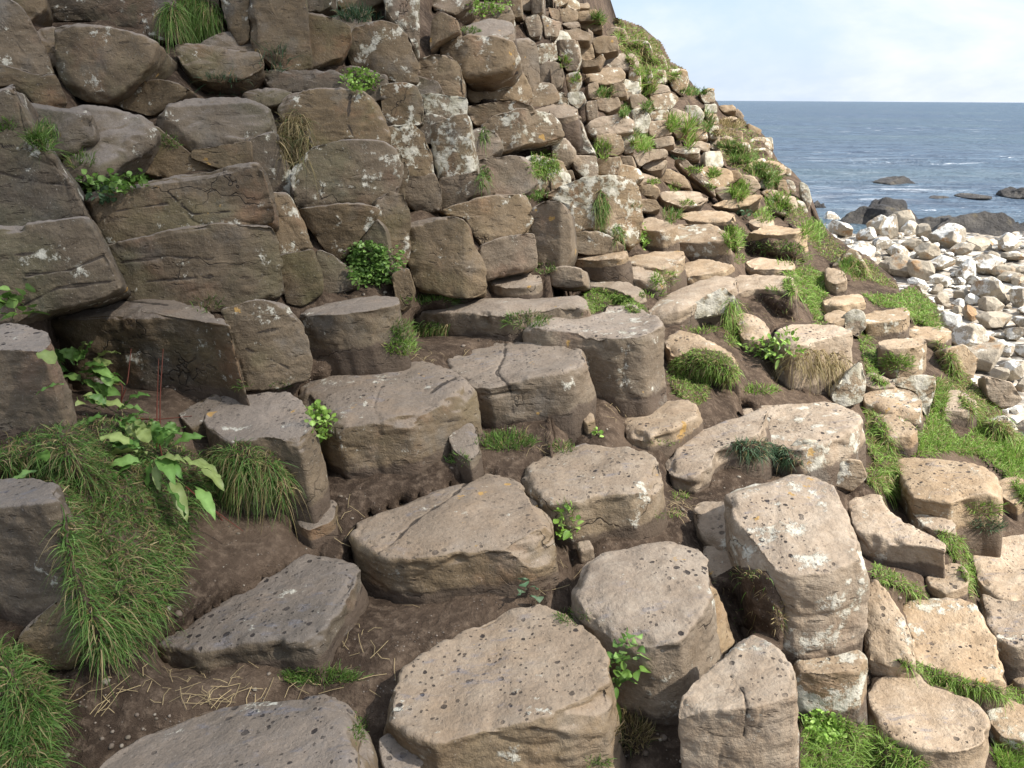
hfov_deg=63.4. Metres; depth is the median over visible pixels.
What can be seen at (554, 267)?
grass tuft
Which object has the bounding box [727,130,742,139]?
basalt block
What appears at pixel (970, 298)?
boulder
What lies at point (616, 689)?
leafy weed
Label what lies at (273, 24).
basalt column
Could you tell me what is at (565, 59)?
grass tuft
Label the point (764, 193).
basalt block
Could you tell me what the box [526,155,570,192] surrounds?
basalt block
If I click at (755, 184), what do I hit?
basalt block
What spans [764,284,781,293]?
grass tuft
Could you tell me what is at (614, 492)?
basalt column
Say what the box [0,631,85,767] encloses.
grass turf
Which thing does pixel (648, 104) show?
grass tuft
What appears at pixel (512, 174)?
basalt column
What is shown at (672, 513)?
grass tuft
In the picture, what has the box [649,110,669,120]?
basalt block
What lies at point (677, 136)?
basalt block
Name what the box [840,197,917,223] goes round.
sea rock
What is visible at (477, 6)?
leafy weed
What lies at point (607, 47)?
basalt block
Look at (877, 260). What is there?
boulder
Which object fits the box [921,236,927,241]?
boulder
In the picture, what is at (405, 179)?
basalt column
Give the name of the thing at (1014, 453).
grass tuft
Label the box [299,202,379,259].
basalt column
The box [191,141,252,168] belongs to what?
basalt column
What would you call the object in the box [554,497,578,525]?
grass tuft
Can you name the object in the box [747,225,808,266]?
basalt column
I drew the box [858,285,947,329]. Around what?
grass turf
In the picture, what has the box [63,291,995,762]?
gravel
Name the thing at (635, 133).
grass tuft
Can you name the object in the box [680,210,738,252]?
basalt column
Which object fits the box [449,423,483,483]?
basalt fragment
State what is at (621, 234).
grass tuft
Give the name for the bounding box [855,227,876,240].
boulder
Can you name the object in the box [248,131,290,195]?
basalt column
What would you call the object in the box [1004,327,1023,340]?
boulder
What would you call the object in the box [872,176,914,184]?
sea rock
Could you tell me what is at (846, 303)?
basalt column
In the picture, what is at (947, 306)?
boulder
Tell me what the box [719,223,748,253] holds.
grass tuft
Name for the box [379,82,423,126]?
basalt column
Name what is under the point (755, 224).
basalt column
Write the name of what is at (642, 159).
basalt block
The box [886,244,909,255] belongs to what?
boulder
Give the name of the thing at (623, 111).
grass tuft
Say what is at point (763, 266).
basalt column
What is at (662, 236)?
basalt column
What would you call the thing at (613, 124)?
basalt block
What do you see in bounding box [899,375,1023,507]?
grass turf
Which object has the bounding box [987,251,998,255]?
boulder
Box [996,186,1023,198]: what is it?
sea rock
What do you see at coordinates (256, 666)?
dry grass litter
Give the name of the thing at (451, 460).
grass tuft
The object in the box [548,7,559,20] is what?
basalt block
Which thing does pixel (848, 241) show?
boulder
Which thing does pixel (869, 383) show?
basalt column
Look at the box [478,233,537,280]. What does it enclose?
basalt column
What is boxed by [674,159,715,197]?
basalt block
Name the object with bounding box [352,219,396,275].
basalt column
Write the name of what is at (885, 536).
basalt column
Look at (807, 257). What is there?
grass tuft
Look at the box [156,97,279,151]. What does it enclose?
basalt column
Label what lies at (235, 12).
basalt column
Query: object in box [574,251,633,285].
basalt column
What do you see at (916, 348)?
basalt column
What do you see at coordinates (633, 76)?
basalt block
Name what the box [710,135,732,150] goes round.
basalt block
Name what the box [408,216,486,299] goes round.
basalt column
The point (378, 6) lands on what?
basalt block
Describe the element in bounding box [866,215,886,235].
boulder
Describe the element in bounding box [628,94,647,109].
basalt block
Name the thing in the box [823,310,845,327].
basalt column
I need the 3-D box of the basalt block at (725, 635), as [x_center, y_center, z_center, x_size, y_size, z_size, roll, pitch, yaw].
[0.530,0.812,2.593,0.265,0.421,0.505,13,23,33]
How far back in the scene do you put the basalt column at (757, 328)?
4.72 m
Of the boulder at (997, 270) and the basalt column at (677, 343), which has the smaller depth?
the basalt column at (677, 343)
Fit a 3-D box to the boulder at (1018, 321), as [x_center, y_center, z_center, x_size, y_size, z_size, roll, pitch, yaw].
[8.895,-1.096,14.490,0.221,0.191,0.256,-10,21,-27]
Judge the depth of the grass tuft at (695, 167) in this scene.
7.80 m
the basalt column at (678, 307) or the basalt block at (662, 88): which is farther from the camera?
the basalt block at (662, 88)
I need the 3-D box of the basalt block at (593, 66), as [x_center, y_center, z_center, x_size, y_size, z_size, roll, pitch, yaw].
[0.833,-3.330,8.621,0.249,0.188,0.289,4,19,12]
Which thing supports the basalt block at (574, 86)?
on the basalt block at (577, 100)
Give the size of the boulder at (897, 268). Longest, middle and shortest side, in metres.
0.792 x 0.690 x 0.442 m
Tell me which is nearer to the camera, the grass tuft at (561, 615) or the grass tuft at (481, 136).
the grass tuft at (561, 615)
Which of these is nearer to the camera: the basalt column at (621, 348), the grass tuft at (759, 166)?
the basalt column at (621, 348)
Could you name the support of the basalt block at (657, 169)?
on the hillside
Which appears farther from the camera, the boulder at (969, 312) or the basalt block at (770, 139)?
the boulder at (969, 312)
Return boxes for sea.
[717,101,1023,233]
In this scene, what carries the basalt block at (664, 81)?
on the hillside
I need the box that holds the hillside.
[0,0,1023,767]
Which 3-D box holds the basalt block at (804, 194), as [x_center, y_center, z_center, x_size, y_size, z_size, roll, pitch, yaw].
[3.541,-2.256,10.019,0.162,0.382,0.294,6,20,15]
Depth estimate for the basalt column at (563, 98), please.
6.72 m
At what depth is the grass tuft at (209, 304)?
3.26 m
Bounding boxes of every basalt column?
[0,0,55,74]
[0,64,67,107]
[0,84,91,225]
[0,216,130,324]
[0,323,78,441]
[0,478,107,668]
[48,0,181,45]
[51,299,249,405]
[54,23,177,105]
[61,105,161,193]
[84,162,278,243]
[100,694,377,767]
[108,223,284,312]
[116,79,199,116]
[144,126,216,177]
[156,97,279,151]
[158,554,368,681]
[175,43,264,94]
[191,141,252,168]
[203,391,330,529]
[220,0,250,44]
[221,299,312,390]
[242,88,291,112]
[248,0,313,70]
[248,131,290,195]
[263,69,349,92]
[274,192,312,253]
[277,87,391,145]
[281,249,323,306]
[290,139,403,209]
[298,361,484,478]
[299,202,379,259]
[300,295,410,375]
[307,0,337,17]
[308,12,351,68]
[316,250,358,292]
[347,20,418,84]
[348,473,559,603]
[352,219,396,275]
[373,191,410,269]
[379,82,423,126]
[383,604,625,767]
[384,0,419,59]
[388,123,434,176]
[395,148,408,196]
[405,173,441,212]
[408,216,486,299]
[418,54,466,98]
[423,93,467,117]
[430,12,461,53]
[430,114,479,179]
[439,173,490,209]
[439,194,533,244]
[440,34,522,91]
[446,342,596,445]
[462,18,517,74]
[467,73,532,103]
[467,101,534,127]
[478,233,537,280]
[479,155,537,196]
[481,108,564,156]
[516,38,539,91]
[521,443,667,552]
[522,304,666,417]
[530,138,576,169]
[530,201,577,267]
[535,103,582,152]
[537,43,557,64]
[539,61,564,91]
[543,175,643,250]
[558,92,568,104]
[571,541,722,724]
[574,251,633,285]
[576,231,624,254]
[590,281,646,309]
[624,400,703,457]
[629,251,686,291]
[632,266,666,299]
[642,217,679,251]
[648,276,738,328]
[664,330,740,405]
[665,408,773,494]
[676,224,733,265]
[678,635,799,767]
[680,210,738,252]
[685,259,734,284]
[694,501,726,551]
[724,474,869,665]
[735,274,797,316]
[736,313,773,363]
[738,402,865,493]
[745,257,794,275]
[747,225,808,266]
[749,216,774,230]
[774,324,852,395]
[822,294,865,313]
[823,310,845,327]
[824,267,846,295]
[848,494,945,578]
[862,387,922,430]
[863,307,909,340]
[864,579,915,678]
[865,373,895,392]
[867,673,990,767]
[874,414,917,457]
[877,338,926,378]
[894,457,1002,557]
[903,597,1005,711]
[909,326,951,350]
[910,513,955,537]
[925,563,969,600]
[945,390,976,428]
[972,534,1023,600]
[978,594,1023,685]
[985,699,1023,758]
[999,476,1023,521]
[1012,677,1023,688]
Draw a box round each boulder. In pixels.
[823,211,839,219]
[827,220,852,236]
[845,239,853,244]
[850,242,875,256]
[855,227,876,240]
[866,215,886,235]
[870,257,881,265]
[872,237,893,250]
[874,251,880,256]
[878,253,910,274]
[879,214,897,239]
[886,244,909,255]
[888,260,910,277]
[894,210,915,231]
[897,232,903,238]
[900,220,917,235]
[901,237,923,249]
[907,259,934,280]
[907,277,929,291]
[909,252,917,258]
[914,242,940,260]
[915,223,931,237]
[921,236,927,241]
[927,223,965,248]
[929,274,946,284]
[930,283,942,294]
[931,255,955,271]
[932,276,953,286]
[934,292,948,304]
[938,304,943,312]
[940,311,961,332]
[943,303,953,308]
[946,252,953,256]
[949,242,975,255]
[951,298,964,307]
[951,323,988,346]
[952,306,961,313]
[953,277,965,285]
[953,288,968,300]
[954,258,975,280]
[955,255,972,266]
[955,285,964,289]
[962,305,976,321]
[964,293,978,303]
[966,275,980,284]
[967,237,992,250]
[968,342,1004,371]
[969,276,1006,302]
[971,377,977,384]
[973,254,1003,274]
[975,311,1012,328]
[978,296,1004,310]
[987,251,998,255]
[987,331,994,336]
[988,336,996,341]
[989,264,1015,275]
[989,367,1009,379]
[994,332,1004,338]
[996,339,1007,347]
[997,271,1023,281]
[998,232,1021,251]
[999,360,1023,380]
[1000,251,1023,260]
[1001,345,1014,356]
[1003,294,1009,303]
[1004,304,1011,308]
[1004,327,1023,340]
[1009,286,1023,307]
[1009,405,1021,413]
[1009,416,1019,423]
[1011,275,1023,285]
[1011,316,1023,326]
[1014,345,1023,357]
[1015,266,1023,273]
[1015,377,1023,391]
[1016,420,1023,431]
[1017,307,1023,314]
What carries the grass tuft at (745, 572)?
on the hillside
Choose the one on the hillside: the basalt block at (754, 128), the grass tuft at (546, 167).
the basalt block at (754, 128)
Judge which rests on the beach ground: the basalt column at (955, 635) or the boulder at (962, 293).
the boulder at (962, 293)
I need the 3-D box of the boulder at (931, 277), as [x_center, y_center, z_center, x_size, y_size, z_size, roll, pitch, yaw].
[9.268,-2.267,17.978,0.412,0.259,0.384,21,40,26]
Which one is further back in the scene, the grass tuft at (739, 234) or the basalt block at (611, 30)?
the basalt block at (611, 30)
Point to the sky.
(743, 50)
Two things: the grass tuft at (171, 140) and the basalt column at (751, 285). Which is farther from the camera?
the basalt column at (751, 285)
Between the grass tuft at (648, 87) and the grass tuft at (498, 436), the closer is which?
the grass tuft at (498, 436)
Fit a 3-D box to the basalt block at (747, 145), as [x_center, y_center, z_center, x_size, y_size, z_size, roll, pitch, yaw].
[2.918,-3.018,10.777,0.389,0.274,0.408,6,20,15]
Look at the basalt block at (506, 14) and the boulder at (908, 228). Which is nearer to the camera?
the basalt block at (506, 14)
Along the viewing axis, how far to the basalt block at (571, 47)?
8.26 m
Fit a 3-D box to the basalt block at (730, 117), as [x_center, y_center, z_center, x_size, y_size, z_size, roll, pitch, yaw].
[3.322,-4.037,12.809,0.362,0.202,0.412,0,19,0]
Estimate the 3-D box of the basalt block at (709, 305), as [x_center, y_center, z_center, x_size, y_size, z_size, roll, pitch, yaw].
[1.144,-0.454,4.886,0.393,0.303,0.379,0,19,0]
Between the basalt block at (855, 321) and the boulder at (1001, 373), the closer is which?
the basalt block at (855, 321)
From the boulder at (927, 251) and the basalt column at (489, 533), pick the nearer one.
the basalt column at (489, 533)
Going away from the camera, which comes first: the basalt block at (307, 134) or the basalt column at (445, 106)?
the basalt block at (307, 134)
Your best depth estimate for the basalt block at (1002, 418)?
4.81 m
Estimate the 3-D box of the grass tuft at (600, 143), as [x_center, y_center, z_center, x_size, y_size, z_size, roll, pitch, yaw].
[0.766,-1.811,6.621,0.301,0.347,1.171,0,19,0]
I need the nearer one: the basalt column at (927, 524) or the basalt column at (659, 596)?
the basalt column at (659, 596)
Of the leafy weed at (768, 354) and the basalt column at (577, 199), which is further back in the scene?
the basalt column at (577, 199)
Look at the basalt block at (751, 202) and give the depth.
7.85 m
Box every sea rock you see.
[814,200,825,207]
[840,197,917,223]
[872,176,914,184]
[915,215,951,229]
[929,195,948,198]
[931,211,1023,235]
[954,193,991,199]
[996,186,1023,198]
[1015,222,1023,228]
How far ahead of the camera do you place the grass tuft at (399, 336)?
3.46 m
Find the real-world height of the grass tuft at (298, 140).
0.654 m
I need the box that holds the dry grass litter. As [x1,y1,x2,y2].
[60,290,761,716]
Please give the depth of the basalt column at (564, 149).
5.96 m
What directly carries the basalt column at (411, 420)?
on the hillside
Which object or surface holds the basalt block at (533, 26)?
on the hillside
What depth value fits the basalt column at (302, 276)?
3.51 m
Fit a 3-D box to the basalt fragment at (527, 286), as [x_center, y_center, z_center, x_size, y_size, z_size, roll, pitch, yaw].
[0.036,-0.407,4.371,0.332,0.310,0.309,0,19,0]
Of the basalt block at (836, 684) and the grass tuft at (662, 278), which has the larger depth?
the grass tuft at (662, 278)
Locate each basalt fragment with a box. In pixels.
[18,601,83,669]
[179,394,221,442]
[294,500,337,548]
[378,733,423,767]
[392,268,415,311]
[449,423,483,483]
[488,273,542,298]
[550,266,590,291]
[703,546,731,577]
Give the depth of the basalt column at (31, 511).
2.08 m
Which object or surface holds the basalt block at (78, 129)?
on the hillside
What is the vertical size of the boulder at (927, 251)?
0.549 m
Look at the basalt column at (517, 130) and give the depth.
5.53 m
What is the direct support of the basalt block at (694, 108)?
on the hillside
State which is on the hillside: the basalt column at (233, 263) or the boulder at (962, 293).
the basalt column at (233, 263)
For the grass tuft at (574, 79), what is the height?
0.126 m
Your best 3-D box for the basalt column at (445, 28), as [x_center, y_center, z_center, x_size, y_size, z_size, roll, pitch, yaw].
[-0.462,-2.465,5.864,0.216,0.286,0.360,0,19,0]
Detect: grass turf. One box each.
[0,408,225,702]
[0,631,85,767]
[202,436,307,534]
[581,287,648,314]
[610,17,685,82]
[665,346,744,405]
[709,566,787,649]
[717,123,789,181]
[723,435,803,474]
[742,238,809,263]
[775,185,867,281]
[775,264,829,324]
[798,711,930,767]
[857,254,898,290]
[857,331,889,389]
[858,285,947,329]
[861,407,906,508]
[867,562,929,606]
[890,655,1023,713]
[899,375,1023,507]
[931,338,1023,447]
[932,529,979,603]
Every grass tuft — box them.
[0,115,16,131]
[13,114,78,160]
[60,146,98,169]
[151,0,225,52]
[159,130,182,149]
[189,68,252,96]
[191,294,225,312]
[230,379,253,392]
[250,37,302,71]
[274,106,322,203]
[275,659,373,688]
[331,0,384,22]
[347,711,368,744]
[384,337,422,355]
[389,316,425,350]
[400,294,463,308]
[415,320,449,337]
[443,451,470,466]
[460,24,481,33]
[473,425,539,451]
[474,164,495,195]
[476,126,491,157]
[499,308,553,329]
[523,186,548,202]
[525,149,562,188]
[534,259,556,273]
[548,437,576,454]
[552,606,591,624]
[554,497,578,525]
[557,53,571,67]
[570,70,581,82]
[585,754,616,767]
[588,7,609,26]
[589,189,614,232]
[592,136,618,159]
[594,84,618,98]
[611,224,631,250]
[615,707,662,754]
[616,102,633,119]
[627,131,656,152]
[632,127,642,137]
[633,65,659,75]
[638,96,656,112]
[639,72,662,96]
[639,286,670,297]
[647,177,661,184]
[649,269,681,286]
[654,508,685,520]
[660,107,685,133]
[661,204,686,224]
[667,181,681,191]
[673,105,705,149]
[673,490,692,500]
[680,84,712,96]
[680,197,695,205]
[681,321,720,333]
[684,165,703,174]
[700,104,719,132]
[705,182,717,189]
[707,165,723,180]
[710,127,735,138]
[712,137,745,150]
[717,171,752,202]
[718,116,745,127]
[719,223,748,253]
[720,298,751,348]
[725,144,759,164]
[727,565,764,580]
[734,252,746,263]
[741,381,781,395]
[742,159,771,176]
[751,204,774,222]
[755,239,808,251]
[759,162,786,189]
[763,189,795,212]
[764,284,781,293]
[764,349,855,395]
[769,601,787,638]
[776,246,814,264]
[798,213,825,241]
[835,254,867,276]
[877,351,916,375]
[931,373,955,401]
[965,499,1006,518]
[969,515,1010,534]
[989,735,1023,767]
[993,437,1023,467]
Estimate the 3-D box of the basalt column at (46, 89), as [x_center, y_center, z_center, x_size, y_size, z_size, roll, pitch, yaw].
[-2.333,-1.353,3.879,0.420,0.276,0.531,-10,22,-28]
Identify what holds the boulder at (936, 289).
on the beach ground
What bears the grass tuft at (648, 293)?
on the basalt column at (678, 307)
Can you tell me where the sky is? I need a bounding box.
[611,0,1023,102]
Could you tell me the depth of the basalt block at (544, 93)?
6.69 m
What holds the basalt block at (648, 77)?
on the hillside
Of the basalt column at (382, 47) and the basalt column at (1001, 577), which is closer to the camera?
the basalt column at (1001, 577)
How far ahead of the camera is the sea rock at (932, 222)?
31.97 m
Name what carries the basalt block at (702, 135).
on the hillside
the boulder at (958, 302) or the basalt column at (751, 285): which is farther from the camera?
the boulder at (958, 302)
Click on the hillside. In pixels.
(218, 548)
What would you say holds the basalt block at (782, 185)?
on the hillside
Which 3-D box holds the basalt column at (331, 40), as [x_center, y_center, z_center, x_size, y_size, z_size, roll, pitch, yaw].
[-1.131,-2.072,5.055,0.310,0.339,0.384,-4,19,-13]
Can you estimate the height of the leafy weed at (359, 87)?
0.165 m
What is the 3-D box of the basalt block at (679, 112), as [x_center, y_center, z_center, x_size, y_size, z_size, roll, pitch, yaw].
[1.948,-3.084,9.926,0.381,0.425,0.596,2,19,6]
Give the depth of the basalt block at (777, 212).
9.25 m
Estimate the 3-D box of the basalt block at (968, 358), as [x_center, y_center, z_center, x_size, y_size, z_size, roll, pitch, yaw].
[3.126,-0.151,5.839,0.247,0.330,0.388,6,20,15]
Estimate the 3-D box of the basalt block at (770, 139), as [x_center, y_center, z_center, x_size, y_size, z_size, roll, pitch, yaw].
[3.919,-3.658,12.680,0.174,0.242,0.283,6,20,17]
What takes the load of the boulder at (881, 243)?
on the beach ground
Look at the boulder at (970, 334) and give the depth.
12.98 m
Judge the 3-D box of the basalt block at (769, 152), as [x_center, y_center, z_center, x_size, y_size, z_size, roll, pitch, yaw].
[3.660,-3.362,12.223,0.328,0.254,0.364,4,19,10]
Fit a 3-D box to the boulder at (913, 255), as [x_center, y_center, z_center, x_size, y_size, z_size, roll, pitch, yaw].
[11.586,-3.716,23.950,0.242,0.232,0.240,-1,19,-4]
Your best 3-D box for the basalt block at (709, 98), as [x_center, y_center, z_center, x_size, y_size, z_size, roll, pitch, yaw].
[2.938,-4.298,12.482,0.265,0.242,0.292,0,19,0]
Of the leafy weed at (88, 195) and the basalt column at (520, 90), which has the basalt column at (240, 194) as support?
the leafy weed at (88, 195)
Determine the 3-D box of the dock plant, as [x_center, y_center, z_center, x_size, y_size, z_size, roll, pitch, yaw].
[-1.283,0.123,2.760,0.596,0.707,1.035,-8,21,-22]
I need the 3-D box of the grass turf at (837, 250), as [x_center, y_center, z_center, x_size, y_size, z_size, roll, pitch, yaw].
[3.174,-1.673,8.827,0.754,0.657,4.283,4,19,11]
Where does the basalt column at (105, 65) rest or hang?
on the hillside
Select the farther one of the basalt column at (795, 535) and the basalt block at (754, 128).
the basalt block at (754, 128)
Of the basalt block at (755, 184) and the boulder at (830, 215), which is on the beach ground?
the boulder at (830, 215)
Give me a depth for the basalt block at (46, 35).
4.15 m
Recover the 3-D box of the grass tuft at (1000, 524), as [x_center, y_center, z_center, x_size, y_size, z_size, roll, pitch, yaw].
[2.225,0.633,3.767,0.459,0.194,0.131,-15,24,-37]
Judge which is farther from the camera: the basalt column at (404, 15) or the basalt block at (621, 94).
the basalt block at (621, 94)
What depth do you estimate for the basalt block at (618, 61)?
10.26 m
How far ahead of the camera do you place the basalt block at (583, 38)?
8.71 m
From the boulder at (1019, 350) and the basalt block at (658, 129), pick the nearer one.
the basalt block at (658, 129)
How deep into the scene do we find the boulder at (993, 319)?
14.59 m
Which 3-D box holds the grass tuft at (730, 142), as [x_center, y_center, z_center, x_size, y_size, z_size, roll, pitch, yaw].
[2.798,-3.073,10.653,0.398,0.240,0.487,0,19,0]
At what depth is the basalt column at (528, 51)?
6.65 m
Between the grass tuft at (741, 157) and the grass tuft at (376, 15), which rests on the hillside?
the grass tuft at (376, 15)
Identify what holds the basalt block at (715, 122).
on the hillside
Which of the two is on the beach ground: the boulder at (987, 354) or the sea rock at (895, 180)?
the boulder at (987, 354)
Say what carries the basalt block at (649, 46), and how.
on the hillside
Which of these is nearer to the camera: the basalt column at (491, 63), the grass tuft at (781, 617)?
the grass tuft at (781, 617)
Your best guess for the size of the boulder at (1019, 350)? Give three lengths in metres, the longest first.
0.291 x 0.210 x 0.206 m
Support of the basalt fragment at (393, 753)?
on the hillside
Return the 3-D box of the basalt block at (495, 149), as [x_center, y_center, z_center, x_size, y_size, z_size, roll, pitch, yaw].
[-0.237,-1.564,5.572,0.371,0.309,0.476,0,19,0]
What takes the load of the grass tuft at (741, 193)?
on the hillside
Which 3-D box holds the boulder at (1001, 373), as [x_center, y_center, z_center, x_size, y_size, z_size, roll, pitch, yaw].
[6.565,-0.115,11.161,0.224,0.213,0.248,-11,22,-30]
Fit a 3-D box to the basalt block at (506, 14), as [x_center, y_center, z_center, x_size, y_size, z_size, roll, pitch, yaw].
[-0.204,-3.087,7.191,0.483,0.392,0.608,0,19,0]
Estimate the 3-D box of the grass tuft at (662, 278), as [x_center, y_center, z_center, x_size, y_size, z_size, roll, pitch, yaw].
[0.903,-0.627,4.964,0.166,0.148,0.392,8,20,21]
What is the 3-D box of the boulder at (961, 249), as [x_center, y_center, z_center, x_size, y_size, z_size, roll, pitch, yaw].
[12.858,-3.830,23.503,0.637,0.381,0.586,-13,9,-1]
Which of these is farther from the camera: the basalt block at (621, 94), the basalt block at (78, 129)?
the basalt block at (621, 94)
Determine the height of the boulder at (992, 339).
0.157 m
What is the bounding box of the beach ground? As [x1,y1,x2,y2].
[832,231,1023,434]
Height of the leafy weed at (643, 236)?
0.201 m
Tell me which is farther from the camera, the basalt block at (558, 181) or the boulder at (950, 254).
the boulder at (950, 254)
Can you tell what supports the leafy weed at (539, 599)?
on the hillside
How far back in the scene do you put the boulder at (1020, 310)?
15.34 m
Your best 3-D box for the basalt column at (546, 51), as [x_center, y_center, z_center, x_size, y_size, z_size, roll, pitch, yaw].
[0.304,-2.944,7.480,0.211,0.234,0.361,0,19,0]
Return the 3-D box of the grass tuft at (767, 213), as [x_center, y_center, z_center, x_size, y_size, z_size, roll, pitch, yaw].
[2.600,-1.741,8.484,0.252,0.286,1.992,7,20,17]
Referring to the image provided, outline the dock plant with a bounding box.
[13,340,242,530]
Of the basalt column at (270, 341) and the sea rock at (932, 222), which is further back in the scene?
the sea rock at (932, 222)
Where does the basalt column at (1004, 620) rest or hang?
on the hillside
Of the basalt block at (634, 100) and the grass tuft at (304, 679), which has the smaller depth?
the grass tuft at (304, 679)
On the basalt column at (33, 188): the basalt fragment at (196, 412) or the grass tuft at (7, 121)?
the grass tuft at (7, 121)
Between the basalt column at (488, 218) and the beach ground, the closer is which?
the basalt column at (488, 218)
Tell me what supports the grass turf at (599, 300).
on the hillside
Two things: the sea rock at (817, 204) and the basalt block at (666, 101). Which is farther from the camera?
the sea rock at (817, 204)
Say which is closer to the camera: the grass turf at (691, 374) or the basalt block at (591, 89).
the grass turf at (691, 374)
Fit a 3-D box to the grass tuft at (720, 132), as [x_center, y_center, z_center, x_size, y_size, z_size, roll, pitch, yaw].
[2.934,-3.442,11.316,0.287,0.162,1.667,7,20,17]
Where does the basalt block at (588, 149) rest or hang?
on the hillside
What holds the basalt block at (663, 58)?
on the hillside
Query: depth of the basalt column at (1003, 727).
2.81 m
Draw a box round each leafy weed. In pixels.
[0,283,49,320]
[75,168,153,196]
[85,180,116,204]
[304,399,337,444]
[339,66,382,93]
[341,240,407,289]
[466,0,513,16]
[517,578,543,602]
[553,500,583,539]
[591,427,603,436]
[607,628,650,683]
[609,665,636,723]
[641,222,650,249]
[735,200,758,219]
[736,325,809,369]
[798,709,846,743]
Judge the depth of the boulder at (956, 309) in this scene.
15.32 m
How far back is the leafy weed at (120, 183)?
3.21 m
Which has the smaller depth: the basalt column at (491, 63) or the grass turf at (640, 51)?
the basalt column at (491, 63)
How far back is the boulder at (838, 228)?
28.75 m
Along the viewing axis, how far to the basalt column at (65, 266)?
2.74 m
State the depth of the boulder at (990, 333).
13.82 m
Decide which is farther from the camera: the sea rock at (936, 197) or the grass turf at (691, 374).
the sea rock at (936, 197)
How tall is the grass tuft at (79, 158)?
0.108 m
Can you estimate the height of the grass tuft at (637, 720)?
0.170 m
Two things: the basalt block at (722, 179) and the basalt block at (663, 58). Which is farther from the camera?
the basalt block at (663, 58)
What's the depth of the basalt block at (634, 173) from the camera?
6.37 m
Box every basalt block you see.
[13,0,52,26]
[31,103,99,161]
[37,26,56,72]
[178,0,226,40]
[200,32,267,69]
[276,123,313,163]
[333,7,371,31]
[338,0,384,13]
[338,66,388,105]
[415,76,444,111]
[415,295,590,341]
[417,113,446,146]
[432,0,475,24]
[471,2,515,32]
[473,128,503,158]
[512,0,523,22]
[522,0,531,14]
[523,14,542,40]
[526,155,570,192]
[530,0,545,16]
[531,82,559,106]
[540,15,560,42]
[545,0,568,7]
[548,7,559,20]
[552,30,571,43]
[556,39,581,73]
[559,8,577,22]
[562,22,580,29]
[563,28,591,48]
[565,0,579,11]
[566,72,581,92]
[566,91,585,111]
[567,170,574,181]
[571,155,597,179]
[576,9,599,24]
[576,121,595,155]
[580,3,589,10]
[580,24,602,35]
[580,44,594,59]
[581,54,605,73]
[584,67,625,89]
[584,82,599,100]
[585,100,598,123]
[585,114,634,140]
[586,29,592,43]
[592,36,618,59]
[594,133,623,156]
[596,97,620,115]
[597,157,622,175]
[604,53,638,76]
[606,27,628,41]
[610,83,627,100]
[619,164,643,185]
[621,156,636,167]
[622,135,633,155]
[624,79,640,103]
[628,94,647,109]
[629,69,641,91]
[629,107,650,134]
[632,40,652,53]
[633,149,667,167]
[639,173,657,186]
[639,184,659,199]
[641,160,666,178]
[642,69,653,85]
[642,199,659,214]
[643,84,670,97]
[647,120,671,138]
[648,92,677,110]
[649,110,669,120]
[652,136,674,150]
[655,54,667,69]
[655,69,666,84]
[657,191,707,211]
[661,169,689,190]
[668,68,688,96]
[668,147,699,164]
[669,108,691,135]
[672,122,687,140]
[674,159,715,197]
[684,105,703,125]
[688,141,709,153]
[690,166,733,191]
[693,127,707,142]
[694,287,737,318]
[698,90,714,103]
[700,151,723,167]
[703,104,716,114]
[705,113,717,125]
[707,125,718,140]
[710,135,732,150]
[710,586,734,655]
[711,194,762,213]
[715,187,734,201]
[718,105,735,116]
[719,116,736,122]
[724,142,751,157]
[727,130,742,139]
[731,170,741,183]
[731,175,760,194]
[736,108,743,118]
[746,124,761,134]
[749,137,771,149]
[755,148,771,158]
[756,167,770,189]
[760,189,779,198]
[764,161,785,178]
[766,137,773,150]
[767,195,797,219]
[774,180,789,193]
[785,167,791,175]
[786,180,795,191]
[791,438,816,445]
[793,650,867,725]
[797,200,807,212]
[799,182,811,208]
[828,362,865,406]
[836,459,866,491]
[840,248,868,278]
[842,309,865,336]
[891,375,935,415]
[934,344,977,377]
[978,376,1021,409]
[984,415,1017,429]
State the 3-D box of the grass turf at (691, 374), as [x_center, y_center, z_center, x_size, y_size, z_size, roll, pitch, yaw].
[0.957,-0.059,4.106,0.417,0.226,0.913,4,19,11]
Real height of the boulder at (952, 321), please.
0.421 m
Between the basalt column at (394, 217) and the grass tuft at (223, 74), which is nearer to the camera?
the basalt column at (394, 217)
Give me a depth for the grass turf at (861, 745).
2.46 m
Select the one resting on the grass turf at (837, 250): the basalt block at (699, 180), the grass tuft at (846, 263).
the grass tuft at (846, 263)
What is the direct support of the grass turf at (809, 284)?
on the hillside
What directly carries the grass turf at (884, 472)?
on the hillside
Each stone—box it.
[577,540,594,563]
[583,413,595,435]
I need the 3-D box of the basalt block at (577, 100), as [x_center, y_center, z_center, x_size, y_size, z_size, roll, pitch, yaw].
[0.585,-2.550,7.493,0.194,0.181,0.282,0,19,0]
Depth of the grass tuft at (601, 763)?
2.07 m
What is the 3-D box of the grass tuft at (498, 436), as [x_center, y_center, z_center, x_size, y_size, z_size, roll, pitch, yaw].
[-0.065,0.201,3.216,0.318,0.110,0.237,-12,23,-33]
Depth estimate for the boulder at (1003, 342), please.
12.92 m
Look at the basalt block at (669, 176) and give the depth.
7.60 m
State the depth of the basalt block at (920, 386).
4.74 m
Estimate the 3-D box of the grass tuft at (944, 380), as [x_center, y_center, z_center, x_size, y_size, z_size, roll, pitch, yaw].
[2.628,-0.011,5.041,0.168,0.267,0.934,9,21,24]
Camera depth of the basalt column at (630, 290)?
4.73 m
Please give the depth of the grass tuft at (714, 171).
8.48 m
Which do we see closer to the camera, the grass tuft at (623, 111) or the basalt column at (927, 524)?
the basalt column at (927, 524)
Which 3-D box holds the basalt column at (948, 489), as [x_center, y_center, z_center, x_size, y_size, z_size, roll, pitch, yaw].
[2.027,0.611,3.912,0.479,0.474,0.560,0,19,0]

